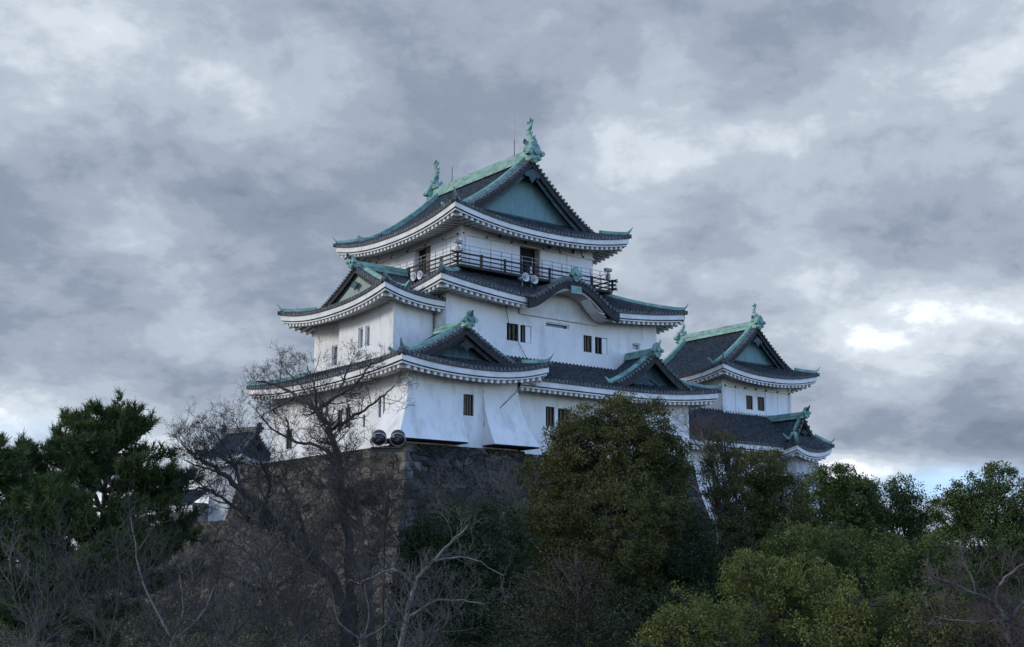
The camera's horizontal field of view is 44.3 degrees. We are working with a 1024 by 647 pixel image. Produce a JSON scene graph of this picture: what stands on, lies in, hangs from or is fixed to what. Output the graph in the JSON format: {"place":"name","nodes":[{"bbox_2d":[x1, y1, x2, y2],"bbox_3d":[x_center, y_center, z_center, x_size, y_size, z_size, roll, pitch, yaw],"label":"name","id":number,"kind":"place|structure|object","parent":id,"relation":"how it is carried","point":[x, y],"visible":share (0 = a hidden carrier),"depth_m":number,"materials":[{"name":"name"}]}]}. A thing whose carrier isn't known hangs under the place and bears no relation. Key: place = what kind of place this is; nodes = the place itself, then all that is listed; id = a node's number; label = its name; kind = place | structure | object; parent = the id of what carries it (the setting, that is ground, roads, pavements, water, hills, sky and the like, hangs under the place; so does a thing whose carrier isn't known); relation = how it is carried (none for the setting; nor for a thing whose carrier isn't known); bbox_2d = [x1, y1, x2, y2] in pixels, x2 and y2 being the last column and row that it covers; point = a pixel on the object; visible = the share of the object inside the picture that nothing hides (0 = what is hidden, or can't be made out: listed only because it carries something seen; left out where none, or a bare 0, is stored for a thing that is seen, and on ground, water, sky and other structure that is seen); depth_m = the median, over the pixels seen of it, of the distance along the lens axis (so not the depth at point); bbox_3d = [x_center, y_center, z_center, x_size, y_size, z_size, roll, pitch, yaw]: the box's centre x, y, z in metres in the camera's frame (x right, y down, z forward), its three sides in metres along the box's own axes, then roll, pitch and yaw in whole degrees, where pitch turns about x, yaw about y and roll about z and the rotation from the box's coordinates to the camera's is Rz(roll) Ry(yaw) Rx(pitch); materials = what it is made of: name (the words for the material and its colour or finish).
{"place":"outdoors","nodes":[
{"label":"outdoors","id":0,"kind":"place"},
{"bbox_2d":[154,422,269,521],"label":"distant turret","id":1,"kind":"object","parent":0,"point":[216,516],"visible":0.27,"depth_m":127.79,"materials":[{"name":"paint"}]},
{"bbox_2d":[0,579,1023,646],"bbox_3d":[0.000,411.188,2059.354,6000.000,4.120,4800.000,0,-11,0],"label":"ground","id":2,"kind":"structure","parent":0,"point":[93,646],"depth_m":110.64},
{"bbox_2d":[0,431,59,617],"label":"pine tree","id":3,"kind":"object","parent":2,"relation":"on","point":[13,463],"visible":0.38,"depth_m":47.34,"materials":[{"name":"green plant"}]},
{"bbox_2d":[0,541,81,646],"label":"bare shrub","id":4,"kind":"object","parent":2,"relation":"on","point":[29,601],"visible":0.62,"depth_m":40.99,"materials":[{"name":"brown plant"}]},
{"bbox_2d":[0,508,115,646],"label":"bare shrub","id":5,"kind":"object","parent":2,"relation":"on","point":[37,636],"visible":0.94,"depth_m":26.34,"materials":[{"name":"brown plant"}]},
{"bbox_2d":[0,466,151,646],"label":"pine tree","id":6,"kind":"object","parent":2,"relation":"on","point":[39,505],"visible":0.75,"depth_m":45.49,"materials":[{"name":"green plant"}]},
{"bbox_2d":[2,489,180,646],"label":"bare shrub","id":7,"kind":"object","parent":2,"relation":"on","point":[109,636],"visible":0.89,"depth_m":25.41,"materials":[{"name":"brown plant"}]},
{"bbox_2d":[39,546,160,646],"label":"bare shrub","id":8,"kind":"object","parent":2,"relation":"on","point":[95,612],"visible":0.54,"depth_m":40.96,"materials":[{"name":"brown plant"}]},
{"bbox_2d":[0,384,222,625],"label":"pine tree","id":9,"kind":"object","parent":2,"relation":"on","point":[115,429],"visible":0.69,"depth_m":50.57,"materials":[{"name":"green plant"}]},
{"bbox_2d":[52,455,233,646],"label":"bare shrub","id":10,"kind":"object","parent":2,"relation":"on","point":[172,637],"visible":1,"depth_m":23.47,"materials":[{"name":"brown plant"}]},
{"bbox_2d":[82,547,215,646],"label":"bare shrub","id":11,"kind":"object","parent":2,"relation":"on","point":[155,601],"visible":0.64,"depth_m":40.98,"materials":[{"name":"brown plant"}]},
{"bbox_2d":[87,520,223,646],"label":"castle rampart","id":12,"kind":"object","parent":2,"relation":"on","point":[217,524],"visible":0.03,"depth_m":91.33,"materials":[{"name":"stone"}]},
{"bbox_2d":[135,537,274,646],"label":"bare shrub","id":13,"kind":"object","parent":2,"relation":"on","point":[211,617],"visible":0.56,"depth_m":40.98,"materials":[{"name":"brown plant"}]},
{"bbox_2d":[167,495,308,646],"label":"bare shrub","id":14,"kind":"object","parent":2,"relation":"on","point":[231,636],"visible":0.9,"depth_m":26.32,"materials":[{"name":"brown plant"}]},
{"bbox_2d":[159,378,352,646],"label":"bare tree","id":15,"kind":"object","parent":2,"relation":"on","point":[230,460],"visible":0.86,"depth_m":50.41,"materials":[{"name":"brown plant"}]},
{"bbox_2d":[177,488,336,646],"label":"bare tree","id":16,"kind":"object","parent":2,"relation":"on","point":[260,566],"visible":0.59,"depth_m":45.97,"materials":[{"name":"brown plant"}]},
{"bbox_2d":[211,533,330,646],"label":"bare shrub","id":17,"kind":"object","parent":2,"relation":"on","point":[263,604],"visible":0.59,"depth_m":41.00,"materials":[{"name":"brown plant"}]},
{"bbox_2d":[220,498,364,646],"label":"bare shrub","id":18,"kind":"object","parent":2,"relation":"on","point":[299,635],"visible":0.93,"depth_m":27.36,"materials":[{"name":"brown plant"}]},
{"bbox_2d":[247,543,374,646],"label":"bare shrub","id":19,"kind":"object","parent":2,"relation":"on","point":[312,611],"visible":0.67,"depth_m":41.02,"materials":[{"name":"brown plant"}]},
{"bbox_2d":[230,336,418,646],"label":"bare tree","id":20,"kind":"object","parent":2,"relation":"on","point":[320,415],"visible":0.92,"depth_m":52.49,"materials":[{"name":"brown plant"}]},
{"bbox_2d":[276,423,420,646],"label":"bare tree","id":21,"kind":"object","parent":2,"relation":"on","point":[354,504],"visible":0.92,"depth_m":48.39,"materials":[{"name":"brown plant"}]},
{"bbox_2d":[310,547,439,646],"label":"bare shrub","id":22,"kind":"object","parent":2,"relation":"on","point":[361,637],"visible":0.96,"depth_m":28.22,"materials":[{"name":"brown plant"}]},
{"bbox_2d":[370,430,406,646],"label":"floodlight mast","id":23,"kind":"object","parent":2,"relation":"on","point":[397,438],"visible":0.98,"depth_m":57.87,"materials":[{"name":"grey metal"}]},
{"bbox_2d":[354,466,465,641],"bbox_3d":[-4.883,11.893,58.682,5.796,10.656,3.155,0,-11,0],"label":"bare tree","id":24,"kind":"object","parent":2,"relation":"on","point":[406,508],"visible":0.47,"depth_m":59.20,"materials":[{"name":"brown plant"}]},
{"bbox_2d":[342,506,511,646],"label":"bare tree","id":25,"kind":"object","parent":2,"relation":"on","point":[407,614],"visible":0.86,"depth_m":37.20,"materials":[{"name":"grey plant"}]},
{"bbox_2d":[358,544,508,646],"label":"bare shrub","id":26,"kind":"object","parent":2,"relation":"on","point":[426,637],"visible":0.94,"depth_m":29.20,"materials":[{"name":"brown plant"}]},
{"bbox_2d":[407,459,488,646],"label":"bare shrub","id":27,"kind":"object","parent":2,"relation":"on","point":[438,490],"visible":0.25,"depth_m":65.42,"materials":[{"name":"brown plant"}]},
{"bbox_2d":[385,497,543,646],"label":"evergreen shrub","id":28,"kind":"object","parent":2,"relation":"on","point":[491,579],"visible":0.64,"depth_m":50.26,"materials":[{"name":"green plant"}]},
{"bbox_2d":[149,443,787,646],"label":"castle rampart","id":29,"kind":"object","parent":2,"relation":"on","point":[423,458],"visible":0.14,"depth_m":74.54,"materials":[{"name":"stone"}]},
{"bbox_2d":[243,112,721,463],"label":"castle keep","id":30,"kind":"structure","parent":29,"relation":"on","point":[491,352],"depth_m":82.59,"materials":[{"name":"paint"}]},
{"bbox_2d":[287,429,291,448],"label":"window","id":31,"kind":"structure","parent":30,"relation":"in","point":[288,440],"depth_m":83.33,"materials":[{"name":"brown wood"}]},
{"bbox_2d":[333,345,337,365],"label":"closed window","id":32,"kind":"structure","parent":30,"relation":"in","point":[336,346],"depth_m":84.44,"materials":[{"name":"paint"}]},
{"bbox_2d":[346,408,350,425],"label":"window","id":33,"kind":"structure","parent":30,"relation":"in","point":[348,423],"depth_m":77.68,"materials":[{"name":"brown wood"}]},
{"bbox_2d":[359,328,362,348],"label":"closed window","id":34,"kind":"structure","parent":30,"relation":"in","point":[360,328],"depth_m":80.87,"materials":[{"name":"paint"}]},
{"bbox_2d":[366,326,369,346],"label":"closed window","id":35,"kind":"structure","parent":30,"relation":"in","point":[367,327],"depth_m":80.20,"materials":[{"name":"paint"}]},
{"bbox_2d":[379,396,384,416],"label":"window","id":36,"kind":"structure","parent":30,"relation":"in","point":[382,409],"depth_m":74.62,"materials":[{"name":"white wood"}]},
{"bbox_2d":[411,272,422,280],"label":"loudspeaker","id":37,"kind":"object","parent":30,"relation":"attached to","point":[413,276],"visible":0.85,"depth_m":83.59,"materials":[{"name":"grey metal"}]},
{"bbox_2d":[417,271,427,279],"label":"loudspeaker","id":38,"kind":"object","parent":30,"relation":"on","point":[420,274],"visible":0.87,"depth_m":83.01,"materials":[{"name":"grey metal"}]},
{"bbox_2d":[419,246,430,272],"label":"doorway","id":39,"kind":"structure","parent":30,"relation":"in","point":[427,250],"depth_m":86.19,"materials":[{"name":"brown wood"}]},
{"bbox_2d":[453,239,462,250],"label":"camera unit","id":40,"kind":"object","parent":30,"relation":"attached to","point":[458,242],"visible":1,"depth_m":81.11,"materials":[{"name":"grey metal"}]},
{"bbox_2d":[463,394,472,415],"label":"window","id":41,"kind":"structure","parent":30,"relation":"in","point":[468,399],"depth_m":75.10,"materials":[{"name":"brown wood"}]},
{"bbox_2d":[507,323,517,340],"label":"window","id":42,"kind":"structure","parent":30,"relation":"in","point":[514,327],"depth_m":82.04,"materials":[{"name":"brown wood"}]},
{"bbox_2d":[518,273,528,285],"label":"loudspeaker","id":43,"kind":"object","parent":30,"relation":"on","point":[525,277],"visible":1,"depth_m":83.43,"materials":[{"name":"grey metal"}]},
{"bbox_2d":[520,325,529,342],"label":"window","id":44,"kind":"structure","parent":30,"relation":"in","point":[524,330],"depth_m":82.58,"materials":[{"name":"white wood"}]},
{"bbox_2d":[520,247,538,276],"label":"doorway","id":45,"kind":"structure","parent":30,"relation":"in","point":[525,252],"depth_m":86.40,"materials":[{"name":"brown wood"}]},
{"bbox_2d":[527,275,537,287],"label":"loudspeaker","id":46,"kind":"object","parent":30,"relation":"on","point":[534,279],"visible":0.98,"depth_m":83.87,"materials":[{"name":"grey metal"}]},
{"bbox_2d":[546,407,553,426],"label":"window","id":47,"kind":"structure","parent":30,"relation":"in","point":[549,410],"depth_m":80.53,"materials":[{"name":"brown wood"}]},
{"bbox_2d":[558,409,568,424],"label":"window","id":48,"kind":"structure","parent":30,"relation":"in","point":[559,412],"depth_m":81.17,"materials":[{"name":"brown wood"}]},
{"bbox_2d":[583,335,590,352],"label":"window","id":49,"kind":"structure","parent":30,"relation":"in","point":[586,338],"depth_m":85.85,"materials":[{"name":"brown wood"}]},
{"bbox_2d":[595,337,606,354],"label":"window","id":50,"kind":"structure","parent":30,"relation":"in","point":[600,343],"depth_m":86.63,"materials":[{"name":"white wood"}]},
{"bbox_2d":[604,268,611,287],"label":"camera unit","id":51,"kind":"object","parent":30,"relation":"attached to","point":[607,270],"visible":1,"depth_m":88.96,"materials":[{"name":"grey metal"}]},
{"bbox_2d":[632,343,639,350],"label":"closed window","id":52,"kind":"structure","parent":30,"relation":"in","point":[634,345],"depth_m":88.79,"materials":[{"name":"paint"}]},
{"bbox_2d":[456,454,535,637],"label":"bare shrub","id":53,"kind":"object","parent":2,"relation":"on","point":[494,489],"visible":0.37,"depth_m":65.43,"materials":[{"name":"brown plant"}]},
{"bbox_2d":[482,469,540,646],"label":"bare shrub","id":54,"kind":"object","parent":2,"relation":"on","point":[514,497],"visible":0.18,"depth_m":63.17,"materials":[{"name":"brown plant"}]},
{"bbox_2d":[0,573,1023,646],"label":"undergrowth","id":55,"kind":"object","parent":2,"relation":"on","point":[234,640],"visible":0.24,"depth_m":46.04,"materials":[{"name":"green plant"}]},
{"bbox_2d":[11,577,1023,617],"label":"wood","id":56,"kind":"object","parent":2,"relation":"on","point":[109,589],"depth_m":146.96,"materials":[{"name":"green plant"}]},
{"bbox_2d":[489,537,638,646],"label":"brownish tree","id":57,"kind":"object","parent":2,"relation":"on","point":[557,619],"visible":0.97,"depth_m":44.75,"materials":[{"name":"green plant"}]},
{"bbox_2d":[509,388,715,646],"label":"camphor tree","id":58,"kind":"object","parent":2,"relation":"on","point":[592,486],"visible":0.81,"depth_m":55.36,"materials":[{"name":"green plant"}]},
{"bbox_2d":[626,505,753,646],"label":"evergreen tree","id":59,"kind":"object","parent":2,"relation":"on","point":[707,570],"visible":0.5,"depth_m":54.31,"materials":[{"name":"green plant"}]},
{"bbox_2d":[626,580,760,646],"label":"light green tree","id":60,"kind":"object","parent":2,"relation":"on","point":[706,631],"visible":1,"depth_m":36.62,"materials":[{"name":"green plant"}]},
{"bbox_2d":[665,404,761,645],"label":"bare tree","id":61,"kind":"object","parent":2,"relation":"on","point":[702,427],"visible":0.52,"depth_m":65.93,"materials":[{"name":"brown plant"}]},
{"bbox_2d":[686,428,764,645],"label":"slender tree","id":62,"kind":"object","parent":2,"relation":"on","point":[723,491],"visible":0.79,"depth_m":57.35,"materials":[{"name":"green plant"}]},
{"bbox_2d":[710,443,821,646],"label":"evergreen tree","id":63,"kind":"object","parent":2,"relation":"on","point":[765,484],"visible":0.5,"depth_m":58.84,"materials":[{"name":"green plant"}]},
{"bbox_2d":[695,547,850,646],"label":"light green tree","id":64,"kind":"object","parent":2,"relation":"on","point":[807,601],"visible":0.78,"depth_m":40.53,"materials":[{"name":"green plant"}]},
{"bbox_2d":[714,525,902,646],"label":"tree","id":65,"kind":"object","parent":2,"relation":"on","point":[766,552],"depth_m":94.14,"materials":[{"name":"plant"}]},
{"bbox_2d":[663,303,840,533],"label":"corner turret","id":66,"kind":"object","parent":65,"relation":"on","point":[752,372],"visible":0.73,"depth_m":100.02,"materials":[{"name":"paint"}]},
{"bbox_2d":[746,395,751,409],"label":"window","id":67,"kind":"structure","parent":66,"relation":"in","point":[748,398],"depth_m":100.81,"materials":[{"name":"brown wood"}]},
{"bbox_2d":[757,397,763,410],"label":"window","id":68,"kind":"structure","parent":66,"relation":"in","point":[760,400],"depth_m":101.65,"materials":[{"name":"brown wood"}]},
{"bbox_2d":[782,461,901,586],"bbox_3d":[16.401,12.425,62.878,6.240,11.238,5.800,9,-14,-37],"label":"evergreen tree","id":69,"kind":"object","parent":2,"relation":"on","point":[839,507],"visible":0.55,"depth_m":62.73,"materials":[{"name":"green plant"}]},
{"bbox_2d":[787,569,919,646],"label":"light green tree","id":70,"kind":"object","parent":2,"relation":"on","point":[866,617],"visible":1,"depth_m":35.81,"materials":[{"name":"green plant"}]},
{"bbox_2d":[751,513,980,646],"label":"evergreen tree","id":71,"kind":"object","parent":2,"relation":"on","point":[893,563],"visible":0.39,"depth_m":52.37,"materials":[{"name":"green plant"}]},
{"bbox_2d":[871,471,942,630],"bbox_3d":[20.096,13.023,64.786,4.824,10.837,4.778,0,-11,0],"label":"evergreen tree","id":72,"kind":"object","parent":2,"relation":"on","point":[903,516],"visible":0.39,"depth_m":64.86,"materials":[{"name":"green plant"}]},
{"bbox_2d":[860,528,1022,641],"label":"evergreen tree","id":73,"kind":"object","parent":2,"relation":"on","point":[979,584],"visible":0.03,"depth_m":69.00,"materials":[{"name":"green plant"}]},
{"bbox_2d":[891,585,1023,646],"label":"olive shrub","id":74,"kind":"object","parent":2,"relation":"on","point":[949,629],"visible":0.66,"depth_m":34.87,"materials":[{"name":"green plant"}]},
{"bbox_2d":[909,460,1023,631],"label":"evergreen tree","id":75,"kind":"object","parent":2,"relation":"on","point":[969,514],"visible":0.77,"depth_m":60.70,"materials":[{"name":"green plant"}]},
{"bbox_2d":[911,528,1023,646],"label":"bare tree","id":76,"kind":"object","parent":2,"relation":"on","point":[1011,620],"visible":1,"depth_m":26.30,"materials":[{"name":"brown plant"}]},
{"bbox_2d":[1016,477,1023,518],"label":"evergreen tree","id":77,"kind":"object","parent":2,"relation":"on","point":[1022,486],"visible":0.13,"depth_m":67.75,"materials":[{"name":"green plant"}]},
{"bbox_2d":[0,0,1023,561],"label":"sky","id":78,"kind":"structure","parent":0,"point":[174,174],"materials":[{"name":"grey"}]}
]}

